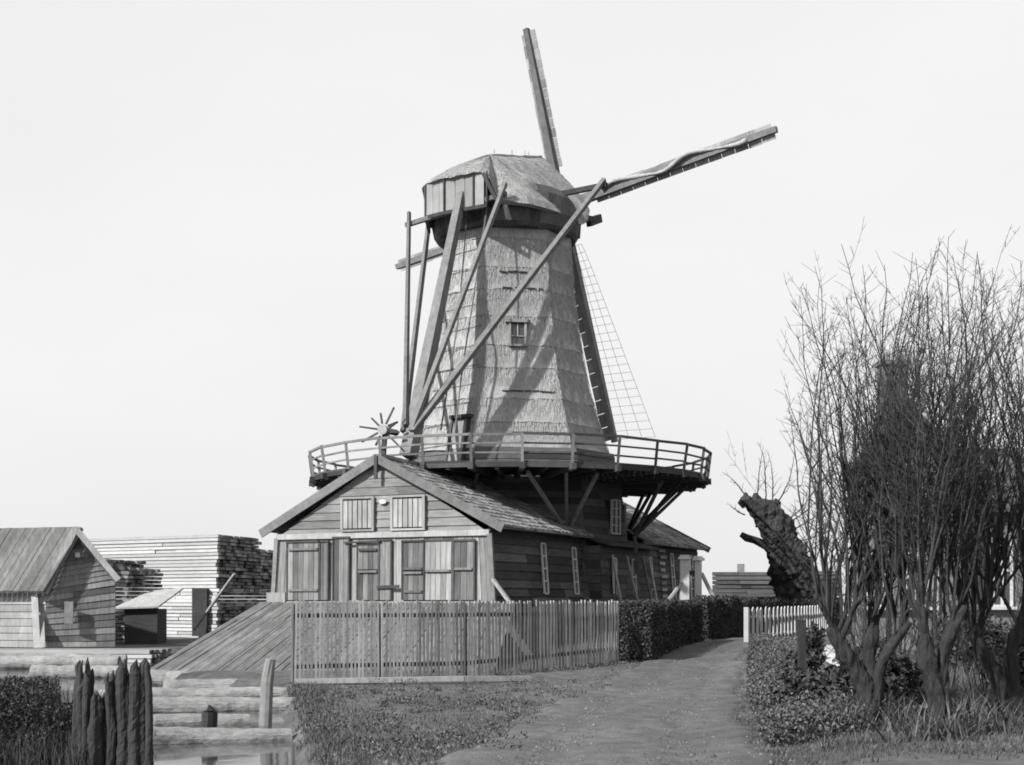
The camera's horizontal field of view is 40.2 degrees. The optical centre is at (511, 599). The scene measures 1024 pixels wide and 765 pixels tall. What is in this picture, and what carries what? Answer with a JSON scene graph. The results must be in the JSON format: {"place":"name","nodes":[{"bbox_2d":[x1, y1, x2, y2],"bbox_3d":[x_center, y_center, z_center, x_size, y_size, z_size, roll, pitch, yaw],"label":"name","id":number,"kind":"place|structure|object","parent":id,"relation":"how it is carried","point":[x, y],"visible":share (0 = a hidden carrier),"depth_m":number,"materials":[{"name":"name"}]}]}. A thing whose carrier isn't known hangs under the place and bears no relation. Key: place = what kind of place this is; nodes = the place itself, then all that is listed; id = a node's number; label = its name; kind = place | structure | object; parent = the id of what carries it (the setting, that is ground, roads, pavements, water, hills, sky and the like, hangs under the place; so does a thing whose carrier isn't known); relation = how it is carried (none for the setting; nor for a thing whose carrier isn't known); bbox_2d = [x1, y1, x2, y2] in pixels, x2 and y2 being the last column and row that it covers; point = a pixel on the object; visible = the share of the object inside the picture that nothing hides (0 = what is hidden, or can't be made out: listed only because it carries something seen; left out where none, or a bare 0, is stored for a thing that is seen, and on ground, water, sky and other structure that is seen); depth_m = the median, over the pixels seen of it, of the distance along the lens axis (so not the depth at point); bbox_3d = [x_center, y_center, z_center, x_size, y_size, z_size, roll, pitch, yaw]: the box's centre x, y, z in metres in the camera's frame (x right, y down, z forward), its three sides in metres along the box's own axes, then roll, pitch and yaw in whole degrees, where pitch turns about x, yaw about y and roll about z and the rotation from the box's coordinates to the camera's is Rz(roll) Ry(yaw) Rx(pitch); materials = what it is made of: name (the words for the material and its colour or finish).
{"place":"outdoors","nodes":[
{"label":"outdoors","id":0,"kind":"place"},
{"bbox_2d":[0,662,300,764],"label":"water","id":1,"kind":"structure","parent":0,"point":[265,753],"depth_m":18.92,"materials":[{"name":"grey liquid"}]},
{"bbox_2d":[0,718,90,764],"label":"reeds","id":2,"kind":"object","parent":1,"relation":"on","point":[67,755],"visible":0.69,"depth_m":17.03,"materials":[{"name":"plant"}]},
{"bbox_2d":[0,655,120,668],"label":"log","id":3,"kind":"object","parent":1,"relation":"on","point":[15,662],"visible":0.6,"depth_m":40.89,"materials":[{"name":"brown wood"}]},
{"bbox_2d":[0,653,127,662],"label":"log","id":4,"kind":"object","parent":1,"relation":"on","point":[122,656],"visible":0.28,"depth_m":43.37,"materials":[{"name":"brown wood"}]},
{"bbox_2d":[29,664,129,677],"bbox_3d":[-11.040,1.905,36.347,2.941,0.468,0.447,0,0,5],"label":"log","id":5,"kind":"object","parent":1,"relation":"on","point":[68,671],"visible":0.52,"depth_m":36.24,"materials":[{"name":"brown wood"}]},
{"bbox_2d":[72,657,153,764],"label":"palisade","id":6,"kind":"object","parent":1,"relation":"in","point":[114,722],"visible":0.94,"depth_m":17.10,"materials":[{"name":"grey wood"}]},
{"bbox_2d":[128,669,188,684],"bbox_3d":[-7.856,1.880,33.186,2.554,0.471,0.454,0,0,10],"label":"log","id":7,"kind":"object","parent":1,"relation":"in","point":[158,677],"visible":0.2,"depth_m":33.09,"materials":[{"name":"grey wood"}]},
{"bbox_2d":[98,686,288,697],"bbox_3d":[-6.405,1.930,28.414,3.842,0.351,0.335,0,0,-7],"label":"log","id":8,"kind":"object","parent":1,"relation":"in","point":[212,692],"visible":0.38,"depth_m":28.32,"materials":[{"name":"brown wood"}]},
{"bbox_2d":[163,678,236,687],"bbox_3d":[-6.152,1.931,30.787,2.952,0.414,0.437,0,0,-7],"label":"log","id":9,"kind":"object","parent":1,"relation":"on","point":[191,683],"visible":0.29,"depth_m":30.56,"materials":[{"name":"grey wood"}]},
{"bbox_2d":[153,713,249,726],"bbox_3d":[-5.451,1.975,22.540,2.426,0.340,0.335,0,0,-16],"label":"log","id":10,"kind":"object","parent":1,"relation":"in","point":[184,719],"visible":0.32,"depth_m":22.54,"materials":[{"name":"grey wood"}]},
{"bbox_2d":[201,705,217,727],"bbox_3d":[-4.480,2.124,20.596,0.296,1.166,0.249,0,0,0],"label":"mooring stake","id":11,"kind":"object","parent":1,"relation":"in","point":[209,717],"visible":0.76,"depth_m":20.51,"materials":[{"name":"grey wood"}]},
{"bbox_2d":[153,726,291,744],"bbox_3d":[-4.250,1.964,19.894,2.214,0.392,0.388,0,0,-16],"label":"log","id":12,"kind":"object","parent":1,"relation":"in","point":[173,735],"visible":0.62,"depth_m":19.80,"materials":[{"name":"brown wood"}]},
{"bbox_2d":[153,696,295,712],"bbox_3d":[-5.556,1.940,25.446,3.447,0.440,0.452,0,0,-15],"label":"log","id":13,"kind":"object","parent":1,"relation":"in","point":[186,704],"visible":0.38,"depth_m":25.32,"materials":[{"name":"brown wood"}]},
{"bbox_2d":[259,658,275,725],"bbox_3d":[-3.966,1.822,22.605,0.293,1.765,0.214,0,0,0],"label":"mooring stake","id":14,"kind":"object","parent":1,"relation":"in","point":[266,699],"visible":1,"depth_m":22.52,"materials":[{"name":"grey wood"}]},
{"bbox_2d":[0,602,1023,764],"bbox_3d":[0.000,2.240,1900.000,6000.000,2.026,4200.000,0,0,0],"label":"ground","id":15,"kind":"structure","parent":0,"point":[251,678],"depth_m":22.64,"materials":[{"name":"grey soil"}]},
{"bbox_2d":[0,669,104,760],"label":"scrub","id":16,"kind":"object","parent":15,"relation":"on","point":[19,706],"visible":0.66,"depth_m":17.86,"materials":[{"name":"plant"}]},
{"bbox_2d":[0,526,119,646],"bbox_3d":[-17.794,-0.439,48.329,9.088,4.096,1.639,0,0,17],"label":"wooden hut","id":17,"kind":"object","parent":15,"relation":"on","point":[70,576],"visible":1,"depth_m":47.53,"materials":[{"name":"grey wood"}]},
{"bbox_2d":[0,648,174,662],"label":"lumber stack","id":18,"kind":"object","parent":15,"relation":"on","point":[150,655],"visible":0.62,"depth_m":44.90,"materials":[{"name":"wood"}]},
{"bbox_2d":[31,593,45,647],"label":"leaning planks","id":19,"kind":"object","parent":18,"relation":"on","point":[38,621],"visible":1,"depth_m":47.04,"materials":[{"name":"grey wood"}]},
{"bbox_2d":[105,559,145,635],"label":"lumber stack","id":20,"kind":"object","parent":15,"relation":"on","point":[119,563],"visible":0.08,"depth_m":53.53,"materials":[{"name":"wood"}]},
{"bbox_2d":[112,567,163,642],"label":"lumber stack","id":21,"kind":"object","parent":15,"relation":"on","point":[142,574],"visible":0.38,"depth_m":52.54,"materials":[{"name":"wood"}]},
{"bbox_2d":[116,588,182,643],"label":"lean to","id":22,"kind":"object","parent":15,"relation":"on","point":[145,626],"visible":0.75,"depth_m":51.10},
{"bbox_2d":[89,534,261,637],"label":"lumber stack","id":23,"kind":"object","parent":15,"relation":"on","point":[212,562],"visible":0.51,"depth_m":59.44,"materials":[{"name":"wood"}]},
{"bbox_2d":[192,588,209,635],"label":"timber bay","id":24,"kind":"object","parent":15,"relation":"on","point":[200,602],"visible":0.86,"depth_m":58.00,"materials":[{"name":"grey wood"}]},
{"bbox_2d":[193,573,235,630],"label":"leaning pole","id":25,"kind":"object","parent":15,"relation":"on","point":[214,601],"visible":1,"depth_m":56.34,"materials":[{"name":"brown wood"}]},
{"bbox_2d":[230,549,272,609],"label":"lumber stack","id":26,"kind":"object","parent":15,"relation":"on","point":[265,564],"visible":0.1,"depth_m":63.15,"materials":[{"name":"wood"}]},
{"bbox_2d":[151,602,518,672],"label":"slipway","id":27,"kind":"structure","parent":15,"relation":"on","point":[254,637],"depth_m":36.87,"materials":[{"name":"grey wood"}]},
{"bbox_2d":[286,682,469,764],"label":"bank grass","id":28,"kind":"structure","parent":15,"relation":"on","point":[309,705],"depth_m":19.67,"materials":[{"name":"plant"}]},
{"bbox_2d":[295,676,531,683],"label":"ground beam","id":29,"kind":"structure","parent":15,"relation":"on","point":[420,679],"depth_m":28.66,"materials":[{"name":"grey wood"}]},
{"bbox_2d":[258,454,593,652],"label":"saw shed","id":30,"kind":"structure","parent":15,"relation":"on","point":[380,527],"depth_m":41.82,"materials":[{"name":"wood"}]},
{"bbox_2d":[286,540,320,599],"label":"door","id":31,"kind":"structure","parent":30,"relation":"in","point":[301,556],"depth_m":42.71,"materials":[{"name":"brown wood"}]},
{"bbox_2d":[318,540,328,599],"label":"door","id":32,"kind":"structure","parent":30,"relation":"in","point":[324,566],"depth_m":42.38,"materials":[{"name":"grey wood"}]},
{"bbox_2d":[332,536,349,600],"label":"door","id":33,"kind":"structure","parent":30,"relation":"in","point":[340,551],"depth_m":42.14,"materials":[{"name":"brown wood"}]},
{"bbox_2d":[356,542,379,599],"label":"door","id":34,"kind":"structure","parent":30,"relation":"in","point":[366,553],"depth_m":41.75,"materials":[{"name":"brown wood"}]},
{"bbox_2d":[378,539,391,599],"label":"door","id":35,"kind":"structure","parent":30,"relation":"in","point":[385,546],"depth_m":41.49,"materials":[{"name":"grey wood"}]},
{"bbox_2d":[401,540,424,599],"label":"door","id":36,"kind":"structure","parent":30,"relation":"in","point":[411,550],"depth_m":41.10,"materials":[{"name":"grey wood"}]},
{"bbox_2d":[423,539,452,599],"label":"door","id":37,"kind":"structure","parent":30,"relation":"in","point":[437,553],"depth_m":40.74,"materials":[{"name":"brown wood"}]},
{"bbox_2d":[452,539,475,599],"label":"door","id":38,"kind":"structure","parent":30,"relation":"in","point":[464,550],"depth_m":40.38,"materials":[{"name":"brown wood"}]},
{"bbox_2d":[540,543,549,593],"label":"window","id":39,"kind":"structure","parent":30,"relation":"in","point":[543,551],"depth_m":43.41,"materials":[{"name":"white paint"}]},
{"bbox_2d":[571,547,579,594],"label":"window","id":40,"kind":"structure","parent":30,"relation":"in","point":[573,549],"depth_m":45.68,"materials":[{"name":"white paint"}]},
{"bbox_2d":[290,600,618,685],"bbox_3d":[-0.857,0.995,30.812,8.565,2.009,0.775,0,0,-34],"label":"picket fence","id":41,"kind":"object","parent":15,"relation":"on","point":[465,662],"visible":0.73,"depth_m":30.07,"materials":[{"name":"grey wood"}]},
{"bbox_2d":[289,659,621,757],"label":"weeds","id":42,"kind":"object","parent":15,"relation":"on","point":[454,732],"visible":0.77,"depth_m":21.29,"materials":[{"name":"grey plant"}]},
{"bbox_2d":[494,608,535,662],"bbox_3d":[0.075,0.800,31.550,1.079,1.310,0.131,0,0,-25],"label":"raking board","id":43,"kind":"object","parent":15,"relation":"on","point":[515,635],"visible":0.36,"depth_m":31.51,"materials":[{"name":"wood"}]},
{"bbox_2d":[308,28,777,638],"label":"windmill","id":44,"kind":"object","parent":15,"relation":"on","point":[500,400],"visible":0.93,"depth_m":47.50,"materials":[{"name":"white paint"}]},
{"bbox_2d":[611,555,621,599],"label":"leaning pole","id":45,"kind":"object","parent":15,"relation":"on","point":[616,577],"visible":0.43,"depth_m":46.52,"materials":[{"name":"wood"}]},
{"bbox_2d":[580,537,658,638],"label":"lean to","id":46,"kind":"object","parent":15,"relation":"on","point":[600,575],"visible":0.36,"depth_m":46.92,"materials":[{"name":"black paint"}]},
{"bbox_2d":[612,558,617,593],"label":"window","id":47,"kind":"structure","parent":46,"relation":"in","point":[613,576],"depth_m":46.98,"materials":[{"name":"white paint"}]},
{"bbox_2d":[631,559,636,591],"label":"window","id":48,"kind":"structure","parent":46,"relation":"in","point":[632,560],"depth_m":48.90,"materials":[{"name":"white paint"}]},
{"bbox_2d":[625,556,637,599],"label":"leaning pole","id":49,"kind":"object","parent":15,"relation":"on","point":[631,577],"visible":0.43,"depth_m":47.77,"materials":[{"name":"wood"}]},
{"bbox_2d":[641,557,652,598],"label":"leaning pole","id":50,"kind":"object","parent":15,"relation":"on","point":[646,578],"visible":0.36,"depth_m":49.23,"materials":[{"name":"wood"}]},
{"bbox_2d":[648,558,657,598],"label":"leaning pole","id":51,"kind":"object","parent":15,"relation":"on","point":[652,578],"visible":0.36,"depth_m":49.88,"materials":[{"name":"grey wood"}]},
{"bbox_2d":[613,597,704,661],"bbox_3d":[4.159,0.831,38.474,1.126,1.814,9.750,0,0,15],"label":"hedge","id":52,"kind":"object","parent":15,"relation":"on","point":[651,629],"visible":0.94,"depth_m":34.70,"materials":[{"name":"grey plant"}]},
{"bbox_2d":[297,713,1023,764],"bbox_3d":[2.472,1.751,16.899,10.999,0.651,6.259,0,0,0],"label":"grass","id":53,"kind":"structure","parent":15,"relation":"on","point":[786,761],"depth_m":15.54,"materials":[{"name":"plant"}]},
{"bbox_2d":[623,502,710,599],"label":"saw shed","id":54,"kind":"structure","parent":15,"relation":"on","point":[672,544],"depth_m":54.90,"materials":[{"name":"wood"}]},
{"bbox_2d":[650,557,654,598],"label":"window","id":55,"kind":"structure","parent":54,"relation":"in","point":[653,597],"depth_m":52.54,"materials":[{"name":"white paint"}]},
{"bbox_2d":[669,553,676,597],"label":"window","id":56,"kind":"structure","parent":54,"relation":"in","point":[671,555],"depth_m":54.86,"materials":[{"name":"white paint"}]},
{"bbox_2d":[689,555,693,598],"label":"window","id":57,"kind":"structure","parent":54,"relation":"in","point":[691,568],"depth_m":57.01,"materials":[{"name":"white paint"}]},
{"bbox_2d":[677,555,690,599],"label":"gatepost","id":58,"kind":"object","parent":15,"relation":"on","point":[684,575],"visible":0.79,"depth_m":46.36,"materials":[{"name":"white paint"}]},
{"bbox_2d":[668,581,683,599],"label":"prop","id":59,"kind":"object","parent":58,"relation":"attached to","point":[676,589],"visible":0.64,"depth_m":46.29,"materials":[{"name":"grey wood"}]},
{"bbox_2d":[691,556,704,597],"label":"gatepost","id":60,"kind":"object","parent":15,"relation":"on","point":[697,560],"visible":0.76,"depth_m":46.76,"materials":[{"name":"white paint"}]},
{"bbox_2d":[702,572,714,595],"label":"prop","id":61,"kind":"object","parent":60,"relation":"attached to","point":[707,585],"visible":0.64,"depth_m":46.89,"materials":[{"name":"grey wood"}]},
{"bbox_2d":[713,564,744,588],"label":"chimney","id":62,"kind":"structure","parent":15,"relation":"on","point":[740,567],"depth_m":86.80,"materials":[{"name":"brick"}]},
{"bbox_2d":[712,572,774,596],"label":"lumber stack","id":63,"kind":"object","parent":15,"relation":"on","point":[740,584],"visible":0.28,"depth_m":72.02,"materials":[{"name":"grey wood"}]},
{"bbox_2d":[686,595,851,639],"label":"hedge","id":64,"kind":"object","parent":15,"relation":"on","point":[723,616],"visible":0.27,"depth_m":46.42,"materials":[{"name":"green plant"}]},
{"bbox_2d":[721,442,833,602],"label":"old pollard","id":65,"kind":"object","parent":15,"relation":"on","point":[787,580],"visible":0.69,"depth_m":51.57,"materials":[{"name":"black plant"}]},
{"bbox_2d":[744,605,828,641],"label":"picket fence","id":66,"kind":"object","parent":15,"relation":"on","point":[747,617],"visible":0.56,"depth_m":43.98,"materials":[{"name":"white paint"}]},
{"bbox_2d":[775,666,816,685],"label":"bush","id":67,"kind":"object","parent":15,"relation":"on","point":[788,675],"visible":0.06,"depth_m":22.44,"materials":[{"name":"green plant"}]},
{"bbox_2d":[779,650,821,672],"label":"bush","id":68,"kind":"object","parent":15,"relation":"on","point":[811,661],"visible":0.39,"depth_m":27.06,"materials":[{"name":"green plant"}]},
{"bbox_2d":[797,620,805,671],"bbox_3d":[5.140,1.075,24.825,0.150,1.456,0.170,0,0,0],"label":"fence post","id":69,"kind":"object","parent":15,"relation":"on","point":[801,642],"visible":0.64,"depth_m":24.78,"materials":[{"name":"grey wood"}]},
{"bbox_2d":[771,670,834,715],"bbox_3d":[3.951,1.284,18.570,0.958,0.720,0.960,0,0,0],"label":"bush","id":70,"kind":"object","parent":15,"relation":"on","point":[811,682],"visible":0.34,"depth_m":18.42,"materials":[{"name":"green plant"}]},
{"bbox_2d":[791,621,833,669],"bbox_3d":[6.309,0.974,29.571,0.941,1.106,0.920,0,0,-21],"label":"bush","id":71,"kind":"object","parent":15,"relation":"on","point":[813,646],"visible":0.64,"depth_m":29.39,"materials":[{"name":"grey plant"}]},
{"bbox_2d":[816,571,838,595],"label":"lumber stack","id":72,"kind":"object","parent":15,"relation":"on","point":[832,577],"visible":0.01,"depth_m":66.02,"materials":[{"name":"grey wood"}]},
{"bbox_2d":[745,631,926,746],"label":"weeds","id":73,"kind":"object","parent":15,"relation":"on","point":[773,720],"visible":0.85,"depth_m":17.67,"materials":[{"name":"grey plant"}]},
{"bbox_2d":[724,441,950,667],"bbox_3d":[5.196,-0.570,21.194,3.845,4.354,1.886,0,0,12],"label":"coppiced shrub","id":74,"kind":"object","parent":15,"relation":"on","point":[840,570],"visible":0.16,"depth_m":21.02,"materials":[{"name":"plant"}]},
{"bbox_2d":[794,401,882,630],"bbox_3d":[6.556,-1.273,28.086,1.915,5.695,1.343,0,0,35],"label":"young tree","id":75,"kind":"object","parent":15,"relation":"on","point":[840,598],"visible":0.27,"depth_m":28.00,"materials":[{"name":"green plant"}]},
{"bbox_2d":[815,399,899,638],"bbox_3d":[7.326,-1.291,28.850,2.175,5.686,1.770,0,0,-45],"label":"young tree","id":76,"kind":"object","parent":15,"relation":"on","point":[865,591],"visible":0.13,"depth_m":28.99,"materials":[{"name":"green plant"}]},
{"bbox_2d":[816,641,925,712],"bbox_3d":[4.717,1.025,18.280,1.487,1.093,1.378,0,0,-36],"label":"bush","id":77,"kind":"object","parent":15,"relation":"on","point":[838,677],"visible":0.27,"depth_m":18.00,"materials":[{"name":"black plant"}]},
{"bbox_2d":[880,637,887,648],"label":"bush","id":78,"kind":"object","parent":15,"relation":"on","point":[882,643],"visible":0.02,"depth_m":30.47,"materials":[{"name":"grey plant"}]},
{"bbox_2d":[796,427,981,684],"bbox_3d":[5.107,-0.611,19.014,2.342,4.348,2.474,0,0,8],"label":"coppiced shrub","id":79,"kind":"object","parent":15,"relation":"on","point":[888,630],"visible":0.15,"depth_m":18.45,"materials":[{"name":"plant"}]},
{"bbox_2d":[776,219,1023,730],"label":"willow tree","id":80,"kind":"object","parent":15,"relation":"on","point":[867,676],"visible":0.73,"depth_m":16.39,"materials":[{"name":"grey plant"}]},
{"bbox_2d":[832,341,967,640],"bbox_3d":[9.236,-2.395,32.805,3.060,7.587,2.785,0,0,-24],"label":"young tree","id":81,"kind":"object","parent":15,"relation":"on","point":[892,557],"visible":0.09,"depth_m":32.98,"materials":[{"name":"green plant"}]},
{"bbox_2d":[787,661,1023,750],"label":"undergrowth","id":82,"kind":"object","parent":15,"relation":"on","point":[979,708],"visible":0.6,"depth_m":16.00,"materials":[{"name":"grey plant"}]},
{"bbox_2d":[807,224,1023,736],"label":"willow tree","id":83,"kind":"object","parent":15,"relation":"on","point":[933,667],"visible":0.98,"depth_m":15.61,"materials":[{"name":"grey plant"}]},
{"bbox_2d":[830,242,1023,726],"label":"willow tree","id":84,"kind":"object","parent":15,"relation":"on","point":[1004,681],"visible":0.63,"depth_m":16.83,"materials":[{"name":"grey plant"}]},
{"bbox_2d":[841,353,1023,649],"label":"brick house","id":85,"kind":"structure","parent":15,"relation":"on","point":[999,608],"depth_m":36.62,"materials":[{"name":"brick"}]},
{"bbox_2d":[865,552,885,608],"bbox_3d":[9.334,-0.495,35.910,0.663,1.498,0.180,0,0,0],"label":"window","id":86,"kind":"structure","parent":85,"relation":"in","point":[872,552],"depth_m":35.98,"materials":[{"name":"white paint"}]},
{"bbox_2d":[906,552,931,609],"bbox_3d":[10.389,-0.495,35.910,0.766,1.498,0.180,0,0,0],"label":"window","id":87,"kind":"structure","parent":85,"relation":"in","point":[917,552],"depth_m":35.98,"materials":[{"name":"white paint"}]},
{"bbox_2d":[963,557,977,609],"bbox_3d":[12.009,-0.662,36.710,0.766,1.832,0.180,0,0,0],"label":"window","id":88,"kind":"structure","parent":85,"relation":"in","point":[963,557],"depth_m":36.78,"materials":[{"name":"white paint"}]},
{"bbox_2d":[992,540,1016,609],"bbox_3d":[12.870,-0.662,36.710,0.689,1.832,0.180,0,0,0],"label":"window","id":89,"kind":"structure","parent":85,"relation":"in","point":[999,604],"depth_m":36.73,"materials":[{"name":"white paint"}]},
{"bbox_2d":[895,377,1010,691],"bbox_3d":[5.754,-0.756,19.021,2.276,4.652,1.884,0,0,-35],"label":"coppiced shrub","id":90,"kind":"object","parent":15,"relation":"on","point":[958,637],"visible":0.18,"depth_m":19.14,"materials":[{"name":"plant"}]},
{"bbox_2d":[899,348,1016,655],"bbox_3d":[8.338,-1.724,26.779,2.880,6.630,1.715,0,0,0],"label":"young tree","id":91,"kind":"object","parent":15,"relation":"on","point":[936,640],"visible":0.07,"depth_m":26.99,"materials":[{"name":"grey plant"}]},
{"bbox_2d":[912,605,1022,671],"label":"bush","id":92,"kind":"object","parent":15,"relation":"on","point":[993,627],"visible":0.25,"depth_m":28.63,"materials":[{"name":"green plant"}]},
{"bbox_2d":[923,325,1023,609],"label":"young tree","id":93,"kind":"object","parent":15,"relation":"on","point":[979,581],"visible":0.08,"depth_m":29.98,"materials":[{"name":"grey plant"}]},
{"bbox_2d":[927,431,1021,699],"bbox_3d":[6.749,-0.766,20.408,2.416,4.681,2.594,0,0,-27],"label":"coppiced shrub","id":94,"kind":"object","parent":15,"relation":"on","point":[965,656],"visible":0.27,"depth_m":20.12,"materials":[{"name":"plant"}]},
{"bbox_2d":[971,631,1023,696],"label":"bush","id":95,"kind":"object","parent":15,"relation":"on","point":[1000,661],"visible":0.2,"depth_m":19.47,"materials":[{"name":"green plant"}]},
{"bbox_2d":[992,457,1023,680],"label":"coppiced shrub","id":96,"kind":"object","parent":15,"relation":"on","point":[1020,599],"visible":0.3,"depth_m":17.67,"materials":[{"name":"plant"}]},
{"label":"timber stack","id":97,"kind":"object","parent":15,"relation":"on","visible":0},
{"bbox_2d":[748,590,775,596],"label":"timber pile","id":98,"kind":"object","parent":97,"relation":"on","point":[764,591],"visible":0.43,"depth_m":62.05,"materials":[{"name":"wood"}]},
{"bbox_2d":[0,0,1023,599],"label":"sky","id":99,"kind":"structure","parent":0,"point":[205,205],"materials":[{"name":"white"}]},
{"bbox_2d":[435,634,851,764],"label":"road","id":100,"kind":"structure","parent":0,"point":[672,690],"depth_m":18.91,"materials":[{"name":"grey gravel"}]},
{"bbox_2d":[377,640,794,764],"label":"pebbles","id":101,"kind":"object","parent":100,"relation":"on","point":[612,746],"visible":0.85,"depth_m":18.27,"materials":[{"name":"grey gravel"}]},
{"bbox_2d":[823,645,839,665],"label":"path","id":102,"kind":"structure","parent":0,"point":[831,654],"depth_m":33.63,"materials":[{"name":"white"}]}
]}

